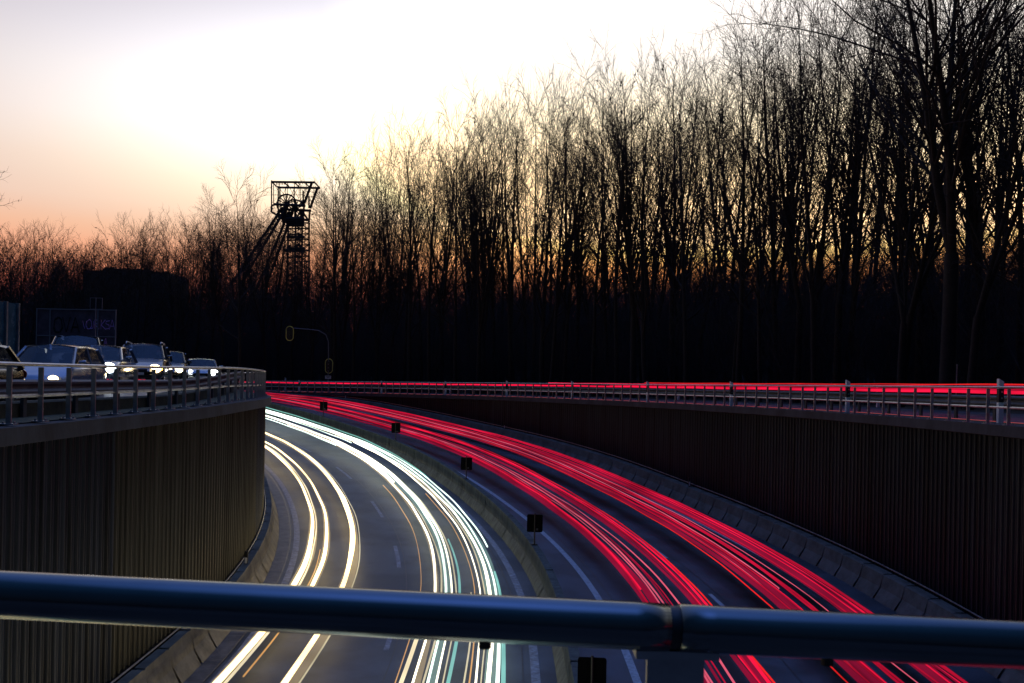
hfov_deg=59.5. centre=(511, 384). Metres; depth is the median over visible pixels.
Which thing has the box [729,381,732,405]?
delineator post
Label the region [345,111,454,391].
bare tree
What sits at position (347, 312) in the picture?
bare tree
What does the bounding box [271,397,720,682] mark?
taillight trail
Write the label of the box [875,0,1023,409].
bare tree
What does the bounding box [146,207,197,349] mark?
bare tree
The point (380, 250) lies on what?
bare tree
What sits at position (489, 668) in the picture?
headlight trail
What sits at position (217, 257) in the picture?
bare tree
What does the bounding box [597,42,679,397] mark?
bare tree
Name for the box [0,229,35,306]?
bare tree
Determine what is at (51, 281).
bare tree
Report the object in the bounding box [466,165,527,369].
bare tree
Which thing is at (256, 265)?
bare tree
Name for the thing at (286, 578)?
road marking
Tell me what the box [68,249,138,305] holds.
bare tree
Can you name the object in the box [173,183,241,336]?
bare tree
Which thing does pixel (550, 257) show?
bare tree
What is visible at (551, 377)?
bare tree
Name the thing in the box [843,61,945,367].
bare tree
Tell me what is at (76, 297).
bare tree
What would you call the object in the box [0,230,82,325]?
bare tree
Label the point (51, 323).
sign board
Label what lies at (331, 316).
bare tree
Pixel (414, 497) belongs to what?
headlight trail
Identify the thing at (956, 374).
marker pole
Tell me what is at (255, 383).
railing
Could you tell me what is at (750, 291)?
bare tree
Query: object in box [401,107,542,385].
bare tree
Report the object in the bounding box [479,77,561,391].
bare tree
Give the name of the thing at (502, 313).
bare tree
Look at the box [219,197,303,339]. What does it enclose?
bare tree
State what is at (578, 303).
bare tree
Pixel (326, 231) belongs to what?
bare tree
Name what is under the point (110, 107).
sky
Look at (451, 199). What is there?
bare tree
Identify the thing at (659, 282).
bare tree
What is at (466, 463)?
median sign
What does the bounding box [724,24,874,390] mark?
bare tree
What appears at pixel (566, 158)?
bare tree
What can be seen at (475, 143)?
bare tree
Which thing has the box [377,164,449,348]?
bare tree
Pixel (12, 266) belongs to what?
bare tree
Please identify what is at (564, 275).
bare tree
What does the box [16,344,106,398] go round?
car
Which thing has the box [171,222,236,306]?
bare tree
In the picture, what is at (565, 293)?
bare tree
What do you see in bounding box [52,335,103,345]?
car
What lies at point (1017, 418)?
road
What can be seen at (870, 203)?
bare tree
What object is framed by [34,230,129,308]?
bare tree
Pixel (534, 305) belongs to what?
bare tree
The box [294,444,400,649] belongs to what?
road marking
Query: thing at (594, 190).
bare tree
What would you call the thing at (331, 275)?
bare tree
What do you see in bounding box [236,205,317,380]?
bare tree
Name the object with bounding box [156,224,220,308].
bare tree
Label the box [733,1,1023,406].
bare tree
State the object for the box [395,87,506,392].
bare tree
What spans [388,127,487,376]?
bare tree
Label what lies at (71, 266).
bare tree
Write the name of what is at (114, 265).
bare tree
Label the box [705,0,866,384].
bare tree
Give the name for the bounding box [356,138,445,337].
bare tree
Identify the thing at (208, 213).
bare tree
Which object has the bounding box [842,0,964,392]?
bare tree
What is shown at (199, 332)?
bare tree
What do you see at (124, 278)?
bare tree
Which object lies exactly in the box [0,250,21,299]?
bare tree
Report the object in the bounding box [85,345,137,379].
car
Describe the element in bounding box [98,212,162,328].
bare tree
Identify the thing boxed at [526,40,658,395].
bare tree
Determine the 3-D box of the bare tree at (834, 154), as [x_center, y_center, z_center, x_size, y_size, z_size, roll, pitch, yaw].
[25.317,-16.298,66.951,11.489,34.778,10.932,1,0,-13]
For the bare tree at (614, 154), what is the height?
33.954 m
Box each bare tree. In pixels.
[0,169,21,262]
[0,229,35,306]
[0,229,63,342]
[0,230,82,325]
[0,234,47,343]
[0,234,82,346]
[0,242,30,301]
[0,244,32,299]
[0,245,85,336]
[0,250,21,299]
[0,255,51,312]
[1,223,55,329]
[2,219,82,297]
[4,216,72,328]
[4,237,104,341]
[14,222,46,290]
[26,245,92,312]
[28,222,78,288]
[29,236,111,307]
[30,251,109,319]
[31,242,121,309]
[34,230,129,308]
[46,232,163,345]
[47,231,104,301]
[65,246,147,322]
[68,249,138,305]
[72,209,156,343]
[79,232,157,303]
[80,238,142,314]
[82,262,126,340]
[83,209,183,342]
[85,222,151,344]
[97,221,161,327]
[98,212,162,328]
[101,238,189,343]
[102,229,192,338]
[121,221,170,306]
[121,227,170,342]
[129,224,205,343]
[135,209,221,350]
[138,208,233,352]
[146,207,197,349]
[151,215,244,357]
[153,224,236,350]
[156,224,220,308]
[168,206,207,341]
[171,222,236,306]
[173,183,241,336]
[173,211,252,371]
[183,229,260,358]
[185,159,291,389]
[187,199,247,353]
[189,186,285,333]
[191,208,234,346]
[194,225,269,347]
[206,207,293,370]
[209,206,267,320]
[218,210,294,374]
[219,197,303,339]
[220,206,277,327]
[222,179,306,368]
[234,207,298,339]
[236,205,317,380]
[243,244,312,388]
[251,229,320,299]
[270,220,346,387]
[272,207,317,337]
[275,135,389,390]
[275,252,322,389]
[277,220,365,387]
[280,215,318,380]
[293,162,388,389]
[293,222,342,390]
[297,152,359,311]
[297,158,423,391]
[303,143,367,358]
[304,157,398,390]
[308,153,397,369]
[308,174,349,297]
[322,196,401,391]
[326,175,367,309]
[329,163,387,305]
[336,169,408,362]
[344,131,422,371]
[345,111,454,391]
[348,114,405,382]
[352,134,413,375]
[353,186,414,314]
[355,161,462,390]
[356,116,450,381]
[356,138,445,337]
[363,108,454,392]
[367,209,424,376]
[376,117,474,391]
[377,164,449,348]
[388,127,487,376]
[389,132,494,391]
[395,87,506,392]
[395,114,487,392]
[398,132,440,287]
[398,147,464,334]
[400,140,497,383]
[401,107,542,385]
[404,124,508,315]
[414,163,496,335]
[426,64,515,300]
[428,146,504,379]
[433,84,540,393]
[434,129,472,289]
[437,97,516,380]
[437,122,548,393]
[443,75,514,392]
[453,142,506,310]
[454,96,530,383]
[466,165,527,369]
[473,92,554,393]
[476,66,553,392]
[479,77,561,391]
[479,79,531,297]
[487,65,585,393]
[497,73,581,335]
[499,115,577,338]
[504,90,595,394]
[506,38,637,395]
[506,101,618,354]
[506,115,563,326]
[517,54,632,395]
[517,75,568,335]
[519,61,614,340]
[522,132,608,379]
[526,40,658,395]
[530,128,617,394]
[538,113,595,292]
[541,81,601,372]
[548,24,693,396]
[550,77,679,397]
[551,46,704,387]
[551,53,660,358]
[553,105,663,395]
[563,131,613,297]
[564,75,638,327]
[573,70,689,396]
[575,88,667,319]
[581,73,676,305]
[588,38,703,383]
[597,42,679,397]
[598,65,730,388]
[605,101,721,382]
[610,48,717,371]
[619,25,740,397]
[624,45,789,399]
[648,17,727,322]
[648,46,781,382]
[648,87,774,397]
[649,90,686,266]
[653,73,747,311]
[654,129,718,297]
[659,70,728,281]
[661,0,793,400]
[664,60,770,382]
[671,90,763,300]
[673,28,797,401]
[676,8,835,400]
[681,35,778,379]
[689,0,828,389]
[689,0,1023,408]
[694,36,866,398]
[704,27,895,402]
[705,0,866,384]
[711,31,822,331]
[718,0,836,400]
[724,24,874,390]
[727,0,941,299]
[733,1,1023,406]
[742,0,861,403]
[742,0,921,401]
[746,54,843,278]
[746,77,794,272]
[760,0,963,403]
[762,0,871,340]
[762,0,941,362]
[767,18,832,259]
[778,28,945,403]
[786,0,1001,393]
[790,0,927,383]
[803,14,1019,405]
[814,0,895,370]
[825,0,944,379]
[838,0,1016,383]
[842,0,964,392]
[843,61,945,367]
[854,0,1023,405]
[856,0,1023,405]
[859,0,1004,380]
[860,42,979,257]
[862,0,1014,392]
[864,46,905,341]
[865,0,939,358]
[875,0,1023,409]
[880,0,1020,272]
[888,1,1022,394]
[909,7,1023,409]
[934,4,1023,388]
[939,1,1023,249]
[939,29,1007,291]
[943,2,1023,219]
[959,53,1023,272]
[963,0,1023,203]
[968,2,1023,388]
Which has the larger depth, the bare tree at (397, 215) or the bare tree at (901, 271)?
the bare tree at (397, 215)
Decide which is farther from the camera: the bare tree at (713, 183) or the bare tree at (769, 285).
the bare tree at (713, 183)
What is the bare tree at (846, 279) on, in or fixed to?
on the ground
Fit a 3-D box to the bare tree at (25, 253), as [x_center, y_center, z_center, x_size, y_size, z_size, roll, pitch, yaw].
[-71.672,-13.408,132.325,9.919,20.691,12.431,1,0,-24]
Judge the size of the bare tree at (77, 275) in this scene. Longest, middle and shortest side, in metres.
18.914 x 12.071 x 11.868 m
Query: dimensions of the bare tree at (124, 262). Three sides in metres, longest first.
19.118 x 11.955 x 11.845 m
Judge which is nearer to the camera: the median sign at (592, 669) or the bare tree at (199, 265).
the median sign at (592, 669)
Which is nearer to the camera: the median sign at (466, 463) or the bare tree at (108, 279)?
the median sign at (466, 463)
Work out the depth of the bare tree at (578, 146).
90.36 m
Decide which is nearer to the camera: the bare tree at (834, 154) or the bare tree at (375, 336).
the bare tree at (834, 154)
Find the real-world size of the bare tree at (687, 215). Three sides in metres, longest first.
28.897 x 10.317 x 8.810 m
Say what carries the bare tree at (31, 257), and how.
on the ground
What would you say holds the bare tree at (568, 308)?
on the ground
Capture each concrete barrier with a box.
[116,475,278,682]
[266,403,579,682]
[267,392,1023,682]
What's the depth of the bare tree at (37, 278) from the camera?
120.90 m
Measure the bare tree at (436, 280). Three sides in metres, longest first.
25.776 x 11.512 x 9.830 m
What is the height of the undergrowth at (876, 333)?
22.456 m
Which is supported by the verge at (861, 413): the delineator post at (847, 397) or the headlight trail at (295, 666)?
the delineator post at (847, 397)
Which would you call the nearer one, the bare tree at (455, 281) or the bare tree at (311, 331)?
the bare tree at (455, 281)
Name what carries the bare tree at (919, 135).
on the ground
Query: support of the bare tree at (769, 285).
on the ground
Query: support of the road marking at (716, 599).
on the motorway
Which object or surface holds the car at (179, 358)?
on the side road at (89, 396)
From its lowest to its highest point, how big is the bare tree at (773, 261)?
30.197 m
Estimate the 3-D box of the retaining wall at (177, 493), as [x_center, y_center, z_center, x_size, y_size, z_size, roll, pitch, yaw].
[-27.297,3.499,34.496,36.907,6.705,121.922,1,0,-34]
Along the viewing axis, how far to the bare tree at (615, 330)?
74.64 m
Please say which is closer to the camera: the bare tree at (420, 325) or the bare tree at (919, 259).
the bare tree at (919, 259)
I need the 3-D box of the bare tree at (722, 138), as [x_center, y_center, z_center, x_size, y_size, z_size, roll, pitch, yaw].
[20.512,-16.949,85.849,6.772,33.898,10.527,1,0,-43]
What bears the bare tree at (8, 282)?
on the ground
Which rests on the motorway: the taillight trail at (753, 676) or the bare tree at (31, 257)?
the taillight trail at (753, 676)
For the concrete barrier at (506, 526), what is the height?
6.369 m
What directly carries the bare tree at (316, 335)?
on the ground
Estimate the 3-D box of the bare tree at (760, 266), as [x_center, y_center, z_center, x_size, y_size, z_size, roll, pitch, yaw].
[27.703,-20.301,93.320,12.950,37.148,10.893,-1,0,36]
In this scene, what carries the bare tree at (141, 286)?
on the ground
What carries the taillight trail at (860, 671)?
on the motorway
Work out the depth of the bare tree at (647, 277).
87.55 m
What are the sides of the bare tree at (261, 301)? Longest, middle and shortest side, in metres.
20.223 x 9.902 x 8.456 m
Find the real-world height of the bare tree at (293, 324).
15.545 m
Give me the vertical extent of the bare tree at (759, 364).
26.558 m
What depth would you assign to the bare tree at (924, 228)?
68.62 m
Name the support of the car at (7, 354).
on the side road at (89, 396)
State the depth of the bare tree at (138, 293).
110.62 m
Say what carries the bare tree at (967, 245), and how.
on the ground
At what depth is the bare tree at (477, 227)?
135.35 m
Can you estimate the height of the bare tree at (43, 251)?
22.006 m
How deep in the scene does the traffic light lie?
95.39 m
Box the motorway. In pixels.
[200,401,1001,682]
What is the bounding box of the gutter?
[184,470,289,682]
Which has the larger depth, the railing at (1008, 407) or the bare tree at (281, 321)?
the bare tree at (281, 321)
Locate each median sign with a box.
[320,401,327,416]
[391,422,400,439]
[461,456,471,478]
[527,513,542,544]
[577,655,606,682]
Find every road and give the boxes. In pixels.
[16,391,166,400]
[244,389,1023,422]
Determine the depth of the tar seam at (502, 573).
29.81 m
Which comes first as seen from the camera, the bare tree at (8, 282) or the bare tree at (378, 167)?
the bare tree at (378, 167)
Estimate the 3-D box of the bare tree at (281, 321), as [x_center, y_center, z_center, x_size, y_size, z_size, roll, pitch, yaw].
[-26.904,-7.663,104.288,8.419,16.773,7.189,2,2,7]
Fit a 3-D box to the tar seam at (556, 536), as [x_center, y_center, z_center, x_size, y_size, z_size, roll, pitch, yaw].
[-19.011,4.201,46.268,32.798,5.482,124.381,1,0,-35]
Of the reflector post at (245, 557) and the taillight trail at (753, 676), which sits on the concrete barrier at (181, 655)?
the reflector post at (245, 557)
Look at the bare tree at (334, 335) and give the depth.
97.22 m
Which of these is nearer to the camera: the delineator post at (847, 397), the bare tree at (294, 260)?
the delineator post at (847, 397)
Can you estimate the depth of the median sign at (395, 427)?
53.75 m
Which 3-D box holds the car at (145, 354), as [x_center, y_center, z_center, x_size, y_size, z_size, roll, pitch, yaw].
[-15.927,-0.946,38.774,2.440,1.829,4.887,1,0,-16]
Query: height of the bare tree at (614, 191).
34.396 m
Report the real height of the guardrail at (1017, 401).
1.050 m
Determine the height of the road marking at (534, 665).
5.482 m
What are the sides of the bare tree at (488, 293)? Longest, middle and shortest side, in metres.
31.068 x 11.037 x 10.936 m
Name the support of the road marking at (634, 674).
on the motorway
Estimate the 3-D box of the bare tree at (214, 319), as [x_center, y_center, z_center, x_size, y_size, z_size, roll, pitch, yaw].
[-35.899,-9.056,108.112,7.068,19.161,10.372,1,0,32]
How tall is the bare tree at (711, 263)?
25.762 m
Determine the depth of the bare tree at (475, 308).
102.13 m
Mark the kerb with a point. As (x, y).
(53, 406)
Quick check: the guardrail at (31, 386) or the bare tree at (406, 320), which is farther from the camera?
the bare tree at (406, 320)
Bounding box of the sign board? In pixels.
[36,308,116,345]
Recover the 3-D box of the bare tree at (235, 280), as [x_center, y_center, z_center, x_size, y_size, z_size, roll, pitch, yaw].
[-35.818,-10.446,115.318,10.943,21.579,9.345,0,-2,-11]
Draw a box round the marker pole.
[955,364,957,394]
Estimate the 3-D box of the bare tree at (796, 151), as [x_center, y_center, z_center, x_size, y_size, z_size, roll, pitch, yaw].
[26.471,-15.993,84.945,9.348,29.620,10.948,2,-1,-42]
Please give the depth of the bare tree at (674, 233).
72.81 m
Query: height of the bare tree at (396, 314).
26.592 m
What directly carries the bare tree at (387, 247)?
on the ground
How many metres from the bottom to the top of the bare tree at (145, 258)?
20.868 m
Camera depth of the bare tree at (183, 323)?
112.36 m
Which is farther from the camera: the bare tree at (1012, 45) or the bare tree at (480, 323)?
the bare tree at (480, 323)
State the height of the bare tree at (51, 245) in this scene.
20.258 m
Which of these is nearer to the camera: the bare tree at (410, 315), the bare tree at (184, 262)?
the bare tree at (410, 315)
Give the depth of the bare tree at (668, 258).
75.53 m
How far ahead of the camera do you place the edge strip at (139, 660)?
21.06 m
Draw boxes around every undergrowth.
[0,133,1023,409]
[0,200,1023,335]
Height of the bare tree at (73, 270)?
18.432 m
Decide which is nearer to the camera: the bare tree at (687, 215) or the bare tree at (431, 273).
the bare tree at (431, 273)
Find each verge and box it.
[0,386,253,422]
[390,393,1023,425]
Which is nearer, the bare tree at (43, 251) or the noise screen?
the noise screen
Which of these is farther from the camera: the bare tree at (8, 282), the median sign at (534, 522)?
the bare tree at (8, 282)
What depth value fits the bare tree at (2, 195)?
40.30 m
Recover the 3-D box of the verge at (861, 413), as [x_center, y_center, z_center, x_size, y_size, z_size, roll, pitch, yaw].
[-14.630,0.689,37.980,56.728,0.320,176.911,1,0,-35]
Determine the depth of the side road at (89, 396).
27.75 m
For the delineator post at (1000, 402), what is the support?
on the verge at (861, 413)
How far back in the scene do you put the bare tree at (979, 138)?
90.30 m
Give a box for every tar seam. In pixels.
[203,469,290,682]
[267,431,406,682]
[326,435,523,682]
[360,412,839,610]
[438,459,645,662]
[505,463,801,682]
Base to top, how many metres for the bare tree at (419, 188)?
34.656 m
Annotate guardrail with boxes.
[0,371,240,416]
[237,383,1023,420]
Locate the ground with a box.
[156,336,1023,413]
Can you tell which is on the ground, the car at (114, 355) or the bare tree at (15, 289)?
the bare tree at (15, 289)
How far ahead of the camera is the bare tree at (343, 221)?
121.06 m
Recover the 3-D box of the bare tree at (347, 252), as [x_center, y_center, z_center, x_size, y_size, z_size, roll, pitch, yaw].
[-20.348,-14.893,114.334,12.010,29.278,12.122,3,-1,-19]
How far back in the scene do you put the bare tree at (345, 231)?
129.22 m
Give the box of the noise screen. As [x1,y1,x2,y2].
[0,301,19,354]
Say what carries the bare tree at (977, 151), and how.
on the ground
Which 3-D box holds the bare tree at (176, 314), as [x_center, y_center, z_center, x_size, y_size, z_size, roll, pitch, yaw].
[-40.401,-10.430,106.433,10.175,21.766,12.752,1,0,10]
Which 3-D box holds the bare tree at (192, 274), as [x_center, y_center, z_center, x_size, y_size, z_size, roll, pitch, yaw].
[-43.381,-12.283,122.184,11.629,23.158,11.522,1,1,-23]
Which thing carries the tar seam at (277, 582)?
on the motorway
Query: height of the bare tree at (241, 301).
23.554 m
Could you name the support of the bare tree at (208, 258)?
on the ground
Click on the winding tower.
(285, 210)
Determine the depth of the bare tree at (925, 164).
60.11 m
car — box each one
[0,343,26,400]
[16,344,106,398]
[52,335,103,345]
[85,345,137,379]
[122,341,172,379]
[145,351,191,379]
[188,358,222,377]
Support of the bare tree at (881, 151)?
on the ground
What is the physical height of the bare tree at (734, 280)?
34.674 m
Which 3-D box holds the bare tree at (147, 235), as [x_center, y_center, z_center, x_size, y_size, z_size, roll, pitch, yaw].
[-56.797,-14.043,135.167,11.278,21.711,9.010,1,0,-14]
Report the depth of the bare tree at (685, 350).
67.03 m
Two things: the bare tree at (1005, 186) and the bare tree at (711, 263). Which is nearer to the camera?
the bare tree at (1005, 186)
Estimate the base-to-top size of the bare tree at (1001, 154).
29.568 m
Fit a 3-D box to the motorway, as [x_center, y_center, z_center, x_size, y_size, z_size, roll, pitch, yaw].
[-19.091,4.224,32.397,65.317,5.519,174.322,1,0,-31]
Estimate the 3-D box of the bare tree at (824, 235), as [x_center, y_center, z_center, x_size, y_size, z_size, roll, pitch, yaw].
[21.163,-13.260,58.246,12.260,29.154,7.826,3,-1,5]
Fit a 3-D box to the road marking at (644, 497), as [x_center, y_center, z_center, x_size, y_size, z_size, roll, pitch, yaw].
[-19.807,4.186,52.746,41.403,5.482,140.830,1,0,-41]
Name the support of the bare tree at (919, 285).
on the ground
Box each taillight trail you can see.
[107,379,1023,393]
[266,392,903,682]
[267,394,967,682]
[271,396,774,682]
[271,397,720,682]
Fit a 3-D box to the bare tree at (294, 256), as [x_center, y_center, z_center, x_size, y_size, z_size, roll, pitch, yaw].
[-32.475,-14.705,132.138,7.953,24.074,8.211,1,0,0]
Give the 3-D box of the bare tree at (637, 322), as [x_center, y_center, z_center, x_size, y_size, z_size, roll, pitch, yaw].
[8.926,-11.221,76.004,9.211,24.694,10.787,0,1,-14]
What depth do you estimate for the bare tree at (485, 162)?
105.66 m
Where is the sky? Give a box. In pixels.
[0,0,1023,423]
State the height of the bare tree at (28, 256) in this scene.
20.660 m
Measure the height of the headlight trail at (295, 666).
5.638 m
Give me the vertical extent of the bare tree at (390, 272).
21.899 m
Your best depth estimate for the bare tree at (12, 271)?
117.87 m
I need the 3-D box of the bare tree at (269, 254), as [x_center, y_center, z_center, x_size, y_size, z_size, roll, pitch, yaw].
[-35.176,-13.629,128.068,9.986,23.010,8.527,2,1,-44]
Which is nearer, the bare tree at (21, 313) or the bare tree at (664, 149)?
the bare tree at (664, 149)
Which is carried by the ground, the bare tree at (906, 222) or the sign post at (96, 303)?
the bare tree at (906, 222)
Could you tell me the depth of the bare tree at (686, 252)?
88.69 m
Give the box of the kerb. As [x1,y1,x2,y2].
[0,380,233,418]
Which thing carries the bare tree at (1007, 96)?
on the ground
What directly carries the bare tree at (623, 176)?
on the ground
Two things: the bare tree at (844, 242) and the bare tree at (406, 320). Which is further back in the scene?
the bare tree at (406, 320)
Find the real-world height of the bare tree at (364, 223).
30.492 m
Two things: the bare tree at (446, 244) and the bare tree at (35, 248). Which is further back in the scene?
the bare tree at (35, 248)
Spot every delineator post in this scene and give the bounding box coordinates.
[506,381,507,396]
[646,381,648,400]
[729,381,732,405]
[845,380,849,411]
[996,379,1003,422]
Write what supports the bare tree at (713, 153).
on the ground
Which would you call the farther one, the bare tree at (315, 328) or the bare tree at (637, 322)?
the bare tree at (315, 328)
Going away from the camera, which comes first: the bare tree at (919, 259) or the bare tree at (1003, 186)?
the bare tree at (1003, 186)
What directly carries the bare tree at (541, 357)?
on the ground
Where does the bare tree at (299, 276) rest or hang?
on the ground
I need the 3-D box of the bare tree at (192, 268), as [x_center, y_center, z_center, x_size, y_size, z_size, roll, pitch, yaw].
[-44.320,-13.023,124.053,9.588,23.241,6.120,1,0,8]
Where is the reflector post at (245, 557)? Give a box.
[244,551,247,563]
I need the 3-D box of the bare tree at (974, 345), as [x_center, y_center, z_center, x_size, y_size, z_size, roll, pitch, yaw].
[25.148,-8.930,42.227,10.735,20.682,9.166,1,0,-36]
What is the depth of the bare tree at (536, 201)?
113.98 m
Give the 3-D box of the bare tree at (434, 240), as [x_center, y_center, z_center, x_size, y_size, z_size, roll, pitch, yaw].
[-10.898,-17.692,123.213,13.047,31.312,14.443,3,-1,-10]
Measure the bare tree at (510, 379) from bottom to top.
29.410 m
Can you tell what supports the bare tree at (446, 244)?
on the ground
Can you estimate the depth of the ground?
74.09 m
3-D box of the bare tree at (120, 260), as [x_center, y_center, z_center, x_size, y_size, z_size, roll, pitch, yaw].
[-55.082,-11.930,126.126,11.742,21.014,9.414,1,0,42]
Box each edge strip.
[110,490,265,682]
[280,391,983,618]
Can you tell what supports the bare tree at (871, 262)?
on the ground
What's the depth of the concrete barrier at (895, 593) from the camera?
36.69 m
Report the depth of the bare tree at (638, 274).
84.05 m
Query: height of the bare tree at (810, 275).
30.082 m
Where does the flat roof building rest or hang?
on the ground
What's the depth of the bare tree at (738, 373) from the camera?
61.73 m
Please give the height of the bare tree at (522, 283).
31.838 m
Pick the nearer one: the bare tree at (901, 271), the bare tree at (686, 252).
the bare tree at (901, 271)
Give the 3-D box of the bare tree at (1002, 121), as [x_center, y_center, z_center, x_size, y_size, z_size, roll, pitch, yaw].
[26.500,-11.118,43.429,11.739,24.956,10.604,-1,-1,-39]
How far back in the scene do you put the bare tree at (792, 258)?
59.01 m
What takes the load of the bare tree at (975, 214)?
on the ground
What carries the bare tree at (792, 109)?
on the ground
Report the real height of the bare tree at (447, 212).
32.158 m
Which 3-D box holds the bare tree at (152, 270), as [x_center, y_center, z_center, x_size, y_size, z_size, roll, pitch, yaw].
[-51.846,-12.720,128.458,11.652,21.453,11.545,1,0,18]
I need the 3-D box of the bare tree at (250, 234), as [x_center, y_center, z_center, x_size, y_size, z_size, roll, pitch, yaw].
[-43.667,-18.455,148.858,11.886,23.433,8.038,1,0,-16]
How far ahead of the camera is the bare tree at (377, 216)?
118.37 m
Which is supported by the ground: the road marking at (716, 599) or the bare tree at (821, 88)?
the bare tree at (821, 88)
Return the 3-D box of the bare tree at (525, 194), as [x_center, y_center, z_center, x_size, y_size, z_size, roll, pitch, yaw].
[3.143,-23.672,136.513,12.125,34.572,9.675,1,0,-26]
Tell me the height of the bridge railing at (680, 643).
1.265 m
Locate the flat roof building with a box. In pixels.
[89,270,184,318]
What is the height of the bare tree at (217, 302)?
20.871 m
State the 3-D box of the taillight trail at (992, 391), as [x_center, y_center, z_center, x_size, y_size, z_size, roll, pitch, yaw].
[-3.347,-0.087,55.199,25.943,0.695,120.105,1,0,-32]
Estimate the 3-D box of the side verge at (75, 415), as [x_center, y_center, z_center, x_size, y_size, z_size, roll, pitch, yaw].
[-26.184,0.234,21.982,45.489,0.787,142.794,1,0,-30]
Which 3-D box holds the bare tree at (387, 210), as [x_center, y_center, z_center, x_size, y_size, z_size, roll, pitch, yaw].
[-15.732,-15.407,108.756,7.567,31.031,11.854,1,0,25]
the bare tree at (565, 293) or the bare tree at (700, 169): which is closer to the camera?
the bare tree at (565, 293)
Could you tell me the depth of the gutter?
29.75 m
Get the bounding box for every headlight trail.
[213,441,327,682]
[265,412,452,682]
[265,432,354,682]
[266,409,499,682]
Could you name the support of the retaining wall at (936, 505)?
on the motorway
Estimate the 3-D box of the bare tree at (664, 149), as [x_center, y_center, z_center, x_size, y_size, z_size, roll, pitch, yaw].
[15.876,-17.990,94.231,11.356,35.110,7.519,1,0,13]
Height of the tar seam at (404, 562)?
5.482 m
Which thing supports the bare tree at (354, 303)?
on the ground
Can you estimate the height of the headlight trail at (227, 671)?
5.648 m
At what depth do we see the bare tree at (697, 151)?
80.29 m
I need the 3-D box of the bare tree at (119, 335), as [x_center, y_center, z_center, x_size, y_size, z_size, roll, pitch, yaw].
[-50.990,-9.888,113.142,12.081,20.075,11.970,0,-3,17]
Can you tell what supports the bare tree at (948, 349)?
on the ground
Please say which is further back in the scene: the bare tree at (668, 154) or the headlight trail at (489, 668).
the bare tree at (668, 154)
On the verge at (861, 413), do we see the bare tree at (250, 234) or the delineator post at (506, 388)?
the delineator post at (506, 388)
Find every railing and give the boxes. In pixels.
[0,362,267,424]
[0,570,1023,682]
[266,381,1023,425]
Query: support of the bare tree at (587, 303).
on the ground
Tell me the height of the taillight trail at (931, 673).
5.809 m
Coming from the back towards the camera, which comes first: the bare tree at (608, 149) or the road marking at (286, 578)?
the bare tree at (608, 149)
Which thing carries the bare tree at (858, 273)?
on the ground
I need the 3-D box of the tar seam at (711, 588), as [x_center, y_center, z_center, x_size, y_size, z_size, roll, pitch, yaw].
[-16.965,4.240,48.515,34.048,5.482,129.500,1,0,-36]
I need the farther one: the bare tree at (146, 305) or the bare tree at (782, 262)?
the bare tree at (146, 305)
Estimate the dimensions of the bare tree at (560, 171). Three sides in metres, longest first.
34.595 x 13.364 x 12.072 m
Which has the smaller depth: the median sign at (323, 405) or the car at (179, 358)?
the car at (179, 358)
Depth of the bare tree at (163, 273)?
121.27 m
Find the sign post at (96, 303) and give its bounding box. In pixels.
[90,298,102,336]
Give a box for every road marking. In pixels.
[209,464,299,682]
[282,402,763,558]
[284,420,540,682]
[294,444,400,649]
[300,408,723,605]
[459,472,641,682]
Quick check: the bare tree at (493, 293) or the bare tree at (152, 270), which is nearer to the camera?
the bare tree at (493, 293)
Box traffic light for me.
[286,326,332,390]
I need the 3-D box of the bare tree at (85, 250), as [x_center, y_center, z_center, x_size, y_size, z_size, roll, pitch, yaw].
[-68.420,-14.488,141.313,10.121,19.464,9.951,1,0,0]
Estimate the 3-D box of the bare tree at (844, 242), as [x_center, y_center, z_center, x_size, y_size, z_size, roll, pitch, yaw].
[21.286,-10.651,57.306,12.408,23.976,8.392,1,0,-22]
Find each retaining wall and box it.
[0,395,271,682]
[266,391,1023,620]
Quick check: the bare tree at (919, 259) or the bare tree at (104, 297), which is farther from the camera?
the bare tree at (104, 297)
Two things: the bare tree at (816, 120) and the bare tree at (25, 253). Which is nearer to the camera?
the bare tree at (816, 120)
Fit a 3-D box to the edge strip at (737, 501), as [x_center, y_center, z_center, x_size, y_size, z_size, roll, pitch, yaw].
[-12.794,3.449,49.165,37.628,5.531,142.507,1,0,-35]
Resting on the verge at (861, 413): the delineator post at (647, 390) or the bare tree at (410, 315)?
the delineator post at (647, 390)
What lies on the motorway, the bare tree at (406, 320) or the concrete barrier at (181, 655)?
the concrete barrier at (181, 655)
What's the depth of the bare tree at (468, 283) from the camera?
111.99 m
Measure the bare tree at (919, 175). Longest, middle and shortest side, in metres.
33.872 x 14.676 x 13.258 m
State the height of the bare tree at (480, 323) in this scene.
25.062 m
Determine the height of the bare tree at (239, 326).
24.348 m
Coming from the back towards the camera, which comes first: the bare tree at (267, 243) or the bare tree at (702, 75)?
the bare tree at (267, 243)
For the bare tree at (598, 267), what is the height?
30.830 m
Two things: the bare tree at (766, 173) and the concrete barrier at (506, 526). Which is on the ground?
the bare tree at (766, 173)
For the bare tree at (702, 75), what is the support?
on the ground
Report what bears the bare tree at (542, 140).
on the ground
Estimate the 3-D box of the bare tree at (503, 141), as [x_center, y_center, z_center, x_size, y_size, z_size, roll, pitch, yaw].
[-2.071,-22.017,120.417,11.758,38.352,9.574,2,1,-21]
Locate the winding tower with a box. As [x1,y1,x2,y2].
[234,180,319,288]
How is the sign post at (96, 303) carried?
on the side road at (89, 396)

